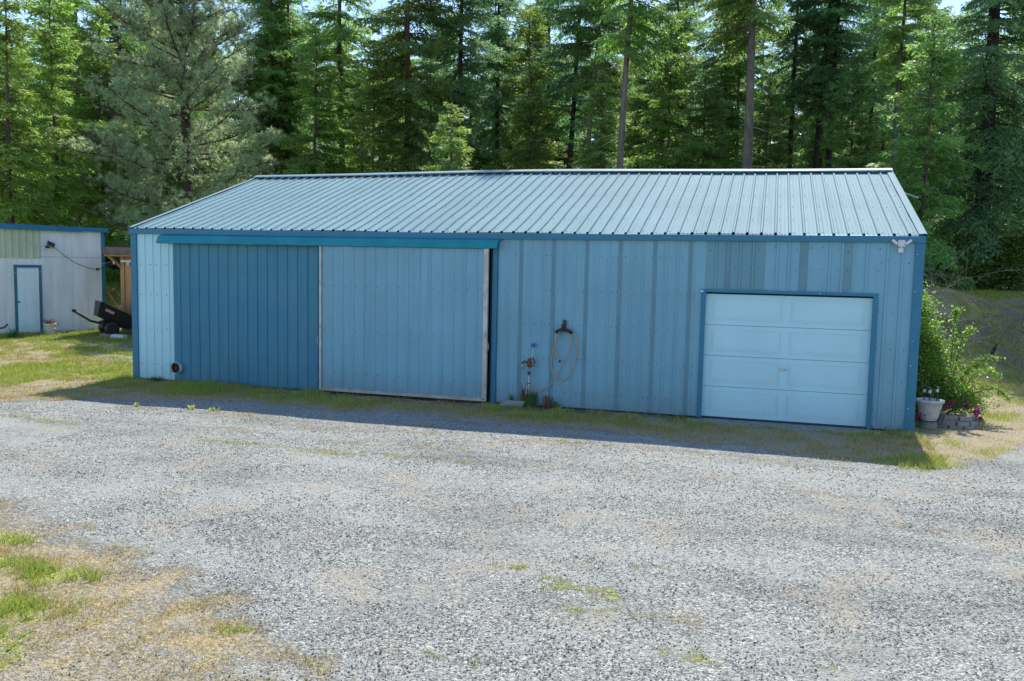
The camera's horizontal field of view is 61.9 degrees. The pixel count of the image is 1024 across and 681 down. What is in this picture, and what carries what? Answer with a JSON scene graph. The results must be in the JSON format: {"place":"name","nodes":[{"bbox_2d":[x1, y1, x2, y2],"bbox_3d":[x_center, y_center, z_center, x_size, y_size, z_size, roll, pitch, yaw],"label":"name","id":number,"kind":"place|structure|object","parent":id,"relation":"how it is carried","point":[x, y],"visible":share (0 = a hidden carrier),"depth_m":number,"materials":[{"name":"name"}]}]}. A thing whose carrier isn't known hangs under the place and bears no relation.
{"place":"outdoors","nodes":[
{"label":"outdoors","id":0,"kind":"place"},
{"bbox_2d":[0,0,1020,168],"label":"sky","id":1,"kind":"structure","parent":0,"point":[378,4],"materials":[{"name":"white"}]},
{"bbox_2d":[0,277,1023,680],"bbox_3d":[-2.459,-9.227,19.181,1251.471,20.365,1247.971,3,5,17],"label":"ground","id":2,"kind":"structure","parent":0,"point":[90,667],"depth_m":7.15,"materials":[{"name":"beige soil"}]},
{"bbox_2d":[0,16,50,223],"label":"fir tree","id":3,"kind":"object","parent":2,"relation":"on","point":[3,121],"visible":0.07,"depth_m":44.17,"materials":[{"name":"green plant"}]},
{"bbox_2d":[0,0,75,225],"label":"fir tree","id":4,"kind":"object","parent":2,"relation":"on","point":[13,200],"visible":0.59,"depth_m":35.29,"materials":[{"name":"green plant"}]},
{"bbox_2d":[11,97,68,223],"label":"fir tree","id":5,"kind":"object","parent":2,"relation":"on","point":[45,159],"visible":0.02,"depth_m":60.01,"materials":[{"name":"green plant"}]},
{"bbox_2d":[14,0,79,221],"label":"fir tree","id":6,"kind":"object","parent":2,"relation":"on","point":[27,75],"visible":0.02,"depth_m":64.76,"materials":[{"name":"green plant"}]},
{"bbox_2d":[43,323,55,334],"bbox_3d":[-13.899,-0.336,25.696,0.360,0.350,0.354,3,5,17],"label":"bucket","id":7,"kind":"object","parent":2,"relation":"on","point":[49,329],"visible":0.92,"depth_m":25.57,"materials":[{"name":"white plastic"}]},
{"bbox_2d":[0,223,107,333],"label":"white shed","id":8,"kind":"structure","parent":2,"relation":"on","point":[34,292],"depth_m":26.45,"materials":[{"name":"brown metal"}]},
{"bbox_2d":[17,268,39,332],"bbox_3d":[-14.732,-1.208,26.054,0.603,2.018,0.089,-4,7,-44],"label":"door","id":9,"kind":"structure","parent":8,"relation":"in","point":[27,278],"depth_m":26.06,"materials":[{"name":"paint"}]},
{"bbox_2d":[0,0,125,286],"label":"fir tree","id":10,"kind":"object","parent":2,"relation":"on","point":[60,198],"visible":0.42,"depth_m":39.79,"materials":[{"name":"green plant"}]},
{"bbox_2d":[27,0,115,224],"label":"fir tree","id":11,"kind":"object","parent":2,"relation":"on","point":[81,4],"visible":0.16,"depth_m":55.05,"materials":[{"name":"green plant"}]},
{"bbox_2d":[55,3,133,260],"bbox_3d":[-24.876,-11.890,52.248,6.380,17.144,6.495,3,5,17],"label":"fir tree","id":12,"kind":"object","parent":2,"relation":"on","point":[91,62],"visible":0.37,"depth_m":51.22,"materials":[{"name":"green plant"}]},
{"bbox_2d":[72,300,131,333],"bbox_3d":[-12.413,-0.691,26.113,1.750,1.059,0.978,-2,6,-36],"label":"dump cart","id":13,"kind":"object","parent":2,"relation":"on","point":[115,320],"visible":0.94,"depth_m":25.89,"materials":[{"name":"black plastic"}]},
{"bbox_2d":[77,0,152,237],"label":"fir tree","id":14,"kind":"object","parent":2,"relation":"on","point":[112,21],"visible":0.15,"depth_m":54.37,"materials":[{"name":"green plant"}]},
{"bbox_2d":[102,245,131,332],"bbox_3d":[-11.518,-1.639,27.620,1.960,2.777,2.668,2,5,7],"label":"wooden lean to","id":15,"kind":"object","parent":2,"relation":"on","point":[126,296],"visible":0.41,"depth_m":26.70,"materials":[{"name":"brown wood"}]},
{"bbox_2d":[88,0,145,195],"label":"fir tree","id":16,"kind":"object","parent":2,"relation":"on","point":[128,51],"visible":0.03,"depth_m":55.71,"materials":[{"name":"green plant"}]},
{"bbox_2d":[105,227,129,279],"bbox_3d":[-21.532,-4.993,48.251,4.418,3.407,5.360,-1,6,-25],"label":"woodland shrub","id":17,"kind":"object","parent":2,"relation":"on","point":[115,257],"visible":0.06,"depth_m":47.23,"materials":[{"name":"green plant"}]},
{"bbox_2d":[110,16,213,285],"bbox_3d":[-18.714,-10.466,46.581,5.927,15.949,6.032,3,5,17],"label":"fir tree","id":18,"kind":"object","parent":2,"relation":"on","point":[147,137],"visible":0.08,"depth_m":45.74,"materials":[{"name":"green plant"}]},
{"bbox_2d":[48,0,294,238],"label":"pine tree","id":19,"kind":"object","parent":2,"relation":"on","point":[171,19],"visible":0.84,"depth_m":38.81,"materials":[{"name":"green plant"}]},
{"bbox_2d":[142,1,215,200],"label":"fir tree","id":20,"kind":"object","parent":2,"relation":"on","point":[200,114],"visible":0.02,"depth_m":53.35,"materials":[{"name":"green plant"}]},
{"bbox_2d":[189,59,232,188],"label":"fir tree","id":21,"kind":"object","parent":2,"relation":"on","point":[206,106],"visible":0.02,"depth_m":60.21,"materials":[{"name":"green plant"}]},
{"bbox_2d":[192,2,239,166],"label":"fir tree","id":22,"kind":"object","parent":2,"relation":"on","point":[235,139],"visible":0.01,"depth_m":76.20,"materials":[{"name":"green plant"}]},
{"bbox_2d":[217,0,313,175],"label":"fir tree","id":23,"kind":"object","parent":2,"relation":"on","point":[281,28],"visible":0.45,"depth_m":51.24,"materials":[{"name":"green plant"}]},
{"bbox_2d":[247,30,311,175],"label":"fir tree","id":24,"kind":"object","parent":2,"relation":"on","point":[279,65],"visible":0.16,"depth_m":51.44,"materials":[{"name":"green plant"}]},
{"bbox_2d":[251,0,325,164],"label":"fir tree","id":25,"kind":"object","parent":2,"relation":"on","point":[282,7],"visible":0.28,"depth_m":52.15,"materials":[{"name":"green plant"}]},
{"bbox_2d":[256,0,323,174],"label":"fir tree","id":26,"kind":"object","parent":2,"relation":"on","point":[296,14],"visible":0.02,"depth_m":56.01,"materials":[{"name":"green plant"}]},
{"bbox_2d":[279,0,329,158],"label":"fir tree","id":27,"kind":"object","parent":2,"relation":"on","point":[303,9],"visible":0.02,"depth_m":61.90,"materials":[{"name":"green plant"}]},
{"bbox_2d":[275,20,355,174],"bbox_3d":[-9.372,-8.579,41.152,4.964,13.797,5.077,-1,5,-20],"label":"fir tree","id":28,"kind":"object","parent":2,"relation":"on","point":[325,164],"visible":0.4,"depth_m":41.13,"materials":[{"name":"green plant"}]},
{"bbox_2d":[277,0,384,173],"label":"fir tree","id":29,"kind":"object","parent":2,"relation":"on","point":[340,32],"visible":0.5,"depth_m":44.60,"materials":[{"name":"green plant"}]},
{"bbox_2d":[312,3,349,172],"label":"fir tree","id":30,"kind":"object","parent":2,"relation":"on","point":[332,145],"visible":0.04,"depth_m":77.91,"materials":[{"name":"green plant"}]},
{"bbox_2d":[328,23,375,173],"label":"fir tree","id":31,"kind":"object","parent":2,"relation":"on","point":[350,171],"visible":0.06,"depth_m":86.45,"materials":[{"name":"green plant"}]},
{"bbox_2d":[328,71,395,173],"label":"fir tree","id":32,"kind":"object","parent":2,"relation":"on","point":[352,106],"visible":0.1,"depth_m":43.56,"materials":[{"name":"green plant"}]},
{"bbox_2d":[341,42,409,172],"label":"fir tree","id":33,"kind":"object","parent":2,"relation":"on","point":[384,143],"visible":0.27,"depth_m":38.01,"materials":[{"name":"green plant"}]},
{"bbox_2d":[351,7,402,169],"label":"fir tree","id":34,"kind":"object","parent":2,"relation":"on","point":[378,33],"visible":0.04,"depth_m":77.54,"materials":[{"name":"green plant"}]},
{"bbox_2d":[350,0,467,175],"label":"fir tree","id":35,"kind":"object","parent":2,"relation":"on","point":[405,73],"visible":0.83,"depth_m":38.56,"materials":[{"name":"green plant"}]},
{"bbox_2d":[386,51,437,170],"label":"fir tree","id":36,"kind":"object","parent":2,"relation":"on","point":[416,100],"depth_m":58.82,"materials":[{"name":"green plant"}]},
{"bbox_2d":[414,6,456,171],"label":"fir tree","id":37,"kind":"object","parent":2,"relation":"on","point":[420,62],"visible":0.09,"depth_m":62.67,"materials":[{"name":"green plant"}]},
{"bbox_2d":[417,101,474,170],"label":"fir tree","id":38,"kind":"object","parent":2,"relation":"on","point":[452,150],"visible":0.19,"depth_m":33.35,"materials":[{"name":"green plant"}]},
{"bbox_2d":[429,38,469,163],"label":"fir tree","id":39,"kind":"object","parent":2,"relation":"on","point":[444,75],"visible":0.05,"depth_m":73.66,"materials":[{"name":"green plant"}]},
{"bbox_2d":[437,71,494,170],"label":"fir tree","id":40,"kind":"object","parent":2,"relation":"on","point":[482,135],"visible":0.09,"depth_m":53.23,"materials":[{"name":"green plant"}]},
{"bbox_2d":[419,0,516,170],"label":"fir tree","id":41,"kind":"object","parent":2,"relation":"on","point":[455,27],"visible":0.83,"depth_m":40.85,"materials":[{"name":"green plant"}]},
{"bbox_2d":[450,0,536,165],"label":"fir tree","id":42,"kind":"object","parent":2,"relation":"on","point":[498,36],"visible":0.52,"depth_m":46.45,"materials":[{"name":"green plant"}]},
{"bbox_2d":[462,4,534,169],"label":"fir tree","id":43,"kind":"object","parent":2,"relation":"on","point":[506,139],"visible":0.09,"depth_m":53.81,"materials":[{"name":"green plant"}]},
{"bbox_2d":[0,342,1023,680],"bbox_3d":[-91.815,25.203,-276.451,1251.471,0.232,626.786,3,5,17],"label":"gravel drive","id":44,"kind":"structure","parent":2,"relation":"on","point":[42,498],"depth_m":8.27,"materials":[{"name":"grey gravel"}]},
{"bbox_2d":[0,281,1023,680],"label":"grass","id":45,"kind":"structure","parent":2,"relation":"on","point":[118,379],"depth_m":14.54,"materials":[{"name":"green plant"}]},
{"bbox_2d":[500,400,524,407],"bbox_3d":[0.010,1.162,15.634,0.420,0.055,0.220,1,17,14],"label":"splash block","id":46,"kind":"object","parent":2,"relation":"on","point":[515,403],"depth_m":15.61,"materials":[{"name":"concrete"}]},
{"bbox_2d":[481,0,567,169],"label":"fir tree","id":47,"kind":"object","parent":2,"relation":"on","point":[529,36],"visible":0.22,"depth_m":44.24,"materials":[{"name":"green plant"}]},
{"bbox_2d":[128,168,926,432],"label":"pole barn","id":48,"kind":"structure","parent":2,"relation":"on","point":[698,292],"depth_m":15.87,"materials":[{"name":"metal"}]},
{"bbox_2d":[173,244,323,390],"bbox_3d":[-5.357,-0.554,17.332,3.560,2.980,0.040,3,5,17],"label":"dark sliding door","id":49,"kind":"structure","parent":48,"relation":"in","point":[247,314],"depth_m":17.33,"materials":[{"name":"blue metal"}]},
{"bbox_2d":[317,246,488,401],"bbox_3d":[-2.111,-0.409,16.228,3.554,2.940,0.088,3,5,17],"label":"sliding door","id":50,"kind":"structure","parent":48,"relation":"in","point":[399,321],"depth_m":16.22,"materials":[{"name":"blue metal"}]},
{"bbox_2d":[555,320,572,333],"bbox_3d":[0.938,-0.245,15.408,0.307,0.257,0.158,3,5,17],"label":"hose hanger","id":51,"kind":"object","parent":48,"relation":"attached to","point":[563,327],"visible":1,"depth_m":15.38,"materials":[{"name":"black plastic"}]},
{"bbox_2d":[521,328,577,390],"bbox_3d":[0.670,0.349,15.531,1.053,1.182,0.067,3,5,17],"label":"garden hose","id":52,"kind":"object","parent":51,"relation":"hanging from","point":[554,346],"visible":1,"depth_m":15.47,"materials":[{"name":"beige plastic"}]},
{"bbox_2d":[701,293,872,427],"bbox_3d":[4.627,0.317,14.522,2.680,2.168,0.100,3,5,17],"label":"garage door","id":53,"kind":"structure","parent":48,"relation":"in","point":[772,358],"depth_m":14.49,"materials":[{"name":"paint"}]},
{"bbox_2d":[892,239,911,252],"bbox_3d":[6.250,-1.521,13.720,0.308,0.215,0.130,3,5,17],"label":"floodlight","id":54,"kind":"object","parent":48,"relation":"attached to","point":[900,244],"visible":1,"depth_m":13.67,"materials":[{"name":"white plastic"}]},
{"bbox_2d":[520,358,534,400],"bbox_3d":[0.286,0.765,15.671,0.287,0.920,0.081,3,5,17],"label":"water standpipe","id":55,"kind":"object","parent":2,"relation":"on","point":[528,362],"visible":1,"depth_m":15.63,"materials":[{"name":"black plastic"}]},
{"bbox_2d":[519,392,538,407],"bbox_3d":[0.314,1.070,15.624,0.351,0.340,0.325,0,5,-11],"label":"weed clump","id":56,"kind":"object","parent":2,"relation":"on","point":[530,398],"visible":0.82,"depth_m":15.60,"materials":[{"name":"green plant"}]},
{"bbox_2d":[494,65,564,168],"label":"fir tree","id":57,"kind":"object","parent":2,"relation":"on","point":[522,125],"visible":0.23,"depth_m":39.97,"materials":[{"name":"green plant"}]},
{"bbox_2d":[505,0,586,167],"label":"fir tree","id":58,"kind":"object","parent":2,"relation":"on","point":[548,127],"visible":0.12,"depth_m":57.37,"materials":[{"name":"green plant"}]},
{"bbox_2d":[554,102,585,168],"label":"fir tree","id":59,"kind":"object","parent":2,"relation":"on","point":[575,152],"visible":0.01,"depth_m":58.85,"materials":[{"name":"green plant"}]},
{"bbox_2d":[531,0,614,168],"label":"fir tree","id":60,"kind":"object","parent":2,"relation":"on","point":[580,100],"visible":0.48,"depth_m":42.65,"materials":[{"name":"green plant"}]},
{"bbox_2d":[564,69,635,172],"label":"fir tree","id":61,"kind":"object","parent":2,"relation":"on","point":[609,124],"visible":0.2,"depth_m":37.22,"materials":[{"name":"green plant"}]},
{"bbox_2d":[547,0,653,167],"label":"fir tree","id":62,"kind":"object","parent":2,"relation":"on","point":[588,73],"visible":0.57,"depth_m":39.60,"materials":[{"name":"green plant"}]},
{"bbox_2d":[590,80,626,168],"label":"fir tree","id":63,"kind":"object","parent":2,"relation":"on","point":[604,149],"visible":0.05,"depth_m":73.39,"materials":[{"name":"green plant"}]},
{"bbox_2d":[592,53,627,165],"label":"fir tree","id":64,"kind":"object","parent":2,"relation":"on","point":[620,59],"visible":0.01,"depth_m":77.34,"materials":[{"name":"green plant"}]},
{"bbox_2d":[567,0,683,168],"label":"fir tree","id":65,"kind":"object","parent":2,"relation":"on","point":[635,29],"visible":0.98,"depth_m":33.88,"materials":[{"name":"green plant"}]},
{"bbox_2d":[607,37,651,166],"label":"fir tree","id":66,"kind":"object","parent":2,"relation":"on","point":[635,71],"visible":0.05,"depth_m":64.62,"materials":[{"name":"green plant"}]},
{"bbox_2d":[612,49,673,168],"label":"fir tree","id":67,"kind":"object","parent":2,"relation":"on","point":[638,102],"visible":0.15,"depth_m":52.94,"materials":[{"name":"green plant"}]},
{"bbox_2d":[626,10,714,168],"bbox_3d":[6.816,-7.995,38.689,4.964,13.797,5.077,-1,6,-23],"label":"fir tree","id":68,"kind":"object","parent":2,"relation":"on","point":[659,129],"visible":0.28,"depth_m":37.68,"materials":[{"name":"green plant"}]},
{"bbox_2d":[629,0,715,168],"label":"fir tree","id":69,"kind":"object","parent":2,"relation":"on","point":[673,7],"visible":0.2,"depth_m":55.32,"materials":[{"name":"green plant"}]},
{"bbox_2d":[644,0,715,168],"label":"fir tree","id":70,"kind":"object","parent":2,"relation":"on","point":[694,2],"visible":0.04,"depth_m":61.52,"materials":[{"name":"green plant"}]},
{"bbox_2d":[672,66,731,168],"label":"fir tree","id":71,"kind":"object","parent":2,"relation":"on","point":[718,105],"visible":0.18,"depth_m":40.00,"materials":[{"name":"green plant"}]},
{"bbox_2d":[679,0,771,167],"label":"fir tree","id":72,"kind":"object","parent":2,"relation":"on","point":[706,66],"visible":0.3,"depth_m":44.65,"materials":[{"name":"green plant"}]},
{"bbox_2d":[694,7,774,168],"bbox_3d":[11.973,-9.645,44.704,5.759,15.649,5.631,-1,6,-26],"label":"fir tree","id":73,"kind":"object","parent":2,"relation":"on","point":[737,76],"visible":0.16,"depth_m":44.00,"materials":[{"name":"green plant"}]},
{"bbox_2d":[687,0,795,168],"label":"fir tree","id":74,"kind":"object","parent":2,"relation":"on","point":[751,17],"visible":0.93,"depth_m":34.16,"materials":[{"name":"green plant"}]},
{"bbox_2d":[738,32,784,168],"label":"fir tree","id":75,"kind":"object","parent":2,"relation":"on","point":[767,49],"visible":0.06,"depth_m":65.74,"materials":[{"name":"green plant"}]},
{"bbox_2d":[734,76,801,168],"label":"fir tree","id":76,"kind":"object","parent":2,"relation":"on","point":[779,111],"visible":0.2,"depth_m":40.98,"materials":[{"name":"green plant"}]},
{"bbox_2d":[753,75,797,168],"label":"fir tree","id":77,"kind":"object","parent":2,"relation":"on","point":[756,113],"visible":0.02,"depth_m":57.58,"materials":[{"name":"green plant"}]},
{"bbox_2d":[758,41,798,164],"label":"fir tree","id":78,"kind":"object","parent":2,"relation":"on","point":[773,68],"visible":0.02,"depth_m":84.93,"materials":[{"name":"green plant"}]},
{"bbox_2d":[756,0,850,168],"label":"fir tree","id":79,"kind":"object","parent":2,"relation":"on","point":[793,36],"visible":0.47,"depth_m":44.84,"materials":[{"name":"green plant"}]},
{"bbox_2d":[771,3,855,168],"bbox_3d":[20.332,-16.499,56.933,6.003,23.598,5.896,-1,6,-26],"label":"fir tree","id":80,"kind":"object","parent":2,"relation":"on","point":[794,139],"visible":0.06,"depth_m":56.92,"materials":[{"name":"green plant"}]},
{"bbox_2d":[779,27,860,168],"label":"fir tree","id":81,"kind":"object","parent":2,"relation":"on","point":[808,156],"visible":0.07,"depth_m":51.88,"materials":[{"name":"green plant"}]},
{"bbox_2d":[785,0,882,168],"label":"fir tree","id":82,"kind":"object","parent":2,"relation":"on","point":[822,113],"visible":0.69,"depth_m":42.51,"materials":[{"name":"green plant"}]},
{"bbox_2d":[790,0,895,168],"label":"fir tree","id":83,"kind":"object","parent":2,"relation":"on","point":[839,13],"visible":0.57,"depth_m":42.51,"materials":[{"name":"green plant"}]},
{"bbox_2d":[817,52,897,168],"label":"fir tree","id":84,"kind":"object","parent":2,"relation":"on","point":[852,138],"visible":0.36,"depth_m":39.03,"materials":[{"name":"green plant"}]},
{"bbox_2d":[837,102,878,167],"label":"fir tree","id":85,"kind":"object","parent":2,"relation":"on","point":[847,149],"visible":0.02,"depth_m":65.45,"materials":[{"name":"green plant"}]},
{"bbox_2d":[846,14,903,162],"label":"fir tree","id":86,"kind":"object","parent":2,"relation":"on","point":[876,111],"visible":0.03,"depth_m":74.14,"materials":[{"name":"green plant"}]},
{"bbox_2d":[838,0,915,158],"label":"fir tree","id":87,"kind":"object","parent":2,"relation":"on","point":[872,55],"visible":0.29,"depth_m":48.47,"materials":[{"name":"green plant"}]},
{"bbox_2d":[848,10,912,167],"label":"fir tree","id":88,"kind":"object","parent":2,"relation":"on","point":[883,142],"visible":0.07,"depth_m":65.47,"materials":[{"name":"green plant"}]},
{"bbox_2d":[856,0,954,178],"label":"fir tree","id":89,"kind":"object","parent":2,"relation":"on","point":[899,57],"visible":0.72,"depth_m":38.85,"materials":[{"name":"green plant"}]},
{"bbox_2d":[870,48,947,220],"bbox_3d":[20.883,-8.784,44.448,5.034,12.892,5.601,3,5,17],"label":"fir tree","id":90,"kind":"object","parent":2,"relation":"on","point":[889,135],"visible":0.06,"depth_m":44.17,"materials":[{"name":"green plant"}]},
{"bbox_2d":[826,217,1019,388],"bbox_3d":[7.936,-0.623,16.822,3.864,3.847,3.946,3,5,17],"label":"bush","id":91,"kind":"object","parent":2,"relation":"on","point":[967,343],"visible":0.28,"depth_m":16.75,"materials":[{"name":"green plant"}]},
{"bbox_2d":[866,8,989,291],"bbox_3d":[14.411,-6.204,30.143,4.465,10.660,4.090,3,5,17],"label":"fir tree","id":92,"kind":"object","parent":2,"relation":"on","point":[935,118],"visible":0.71,"depth_m":29.68,"materials":[{"name":"green plant"}]},
{"bbox_2d":[882,0,977,223],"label":"fir tree","id":93,"kind":"object","parent":2,"relation":"on","point":[939,73],"visible":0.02,"depth_m":55.87,"materials":[{"name":"green plant"}]},
{"bbox_2d":[916,397,944,428],"bbox_3d":[7.043,1.232,14.433,0.452,0.485,0.451,3,5,17],"label":"flower pot","id":94,"kind":"object","parent":2,"relation":"on","point":[931,409],"visible":0.94,"depth_m":14.31,"materials":[{"name":"concrete"}]},
{"bbox_2d":[923,220,981,288],"bbox_3d":[15.796,-3.301,32.198,3.670,2.870,4.345,3,5,17],"label":"woodland shrub","id":95,"kind":"object","parent":2,"relation":"on","point":[957,259],"visible":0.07,"depth_m":31.16,"materials":[{"name":"green plant"}]},
{"bbox_2d":[885,0,1023,288],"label":"fir tree","id":96,"kind":"object","parent":2,"relation":"on","point":[989,201],"visible":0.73,"depth_m":31.44,"materials":[{"name":"green plant"}]},
{"bbox_2d":[915,274,1000,420],"bbox_3d":[7.697,0.146,15.323,2.037,2.652,1.456,3,5,17],"label":"rose bush","id":97,"kind":"object","parent":2,"relation":"on","point":[932,351],"visible":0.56,"depth_m":15.17,"materials":[{"name":"green plant"}]},
{"bbox_2d":[943,305,1016,405],"bbox_3d":[8.159,0.256,15.037,1.162,1.780,0.730,2,5,9],"label":"rose cane","id":98,"kind":"object","parent":97,"relation":"attached to","point":[970,331],"visible":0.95,"depth_m":15.10,"materials":[{"name":"green plant"}]},
{"bbox_2d":[937,413,980,429],"bbox_3d":[7.604,1.367,14.800,0.898,0.235,0.899,3,5,17],"label":"stone planter","id":99,"kind":"object","parent":2,"relation":"on","point":[956,421],"visible":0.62,"depth_m":14.43,"materials":[{"name":"stone"}]},
{"bbox_2d":[940,4,987,150],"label":"fir tree","id":100,"kind":"object","parent":2,"relation":"on","point":[970,40],"visible":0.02,"depth_m":61.06,"materials":[{"name":"green plant"}]},
{"bbox_2d":[924,221,1008,289],"bbox_3d":[16.761,-3.207,31.840,3.425,2.784,3.408,-2,6,-31],"label":"woodland shrub","id":101,"kind":"object","parent":2,"relation":"on","point":[978,274],"visible":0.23,"depth_m":31.28,"materials":[{"name":"green plant"}]},
{"bbox_2d":[961,227,1023,290],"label":"woodland shrub","id":102,"kind":"object","parent":2,"relation":"on","point":[1002,258],"visible":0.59,"depth_m":31.49,"materials":[{"name":"green plant"}]},
{"bbox_2d":[976,21,1023,243],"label":"fir tree","id":103,"kind":"object","parent":2,"relation":"on","point":[1020,74],"visible":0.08,"depth_m":35.66,"materials":[{"name":"green plant"}]},
{"bbox_2d":[982,220,1023,290],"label":"woodland shrub","id":104,"kind":"object","parent":2,"relation":"on","point":[1019,276],"visible":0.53,"depth_m":31.36,"materials":[{"name":"green plant"}]},
{"bbox_2d":[994,58,1023,220],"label":"fir tree","id":105,"kind":"object","parent":2,"relation":"on","point":[1020,80],"visible":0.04,"depth_m":50.49,"materials":[{"name":"green plant"}]},
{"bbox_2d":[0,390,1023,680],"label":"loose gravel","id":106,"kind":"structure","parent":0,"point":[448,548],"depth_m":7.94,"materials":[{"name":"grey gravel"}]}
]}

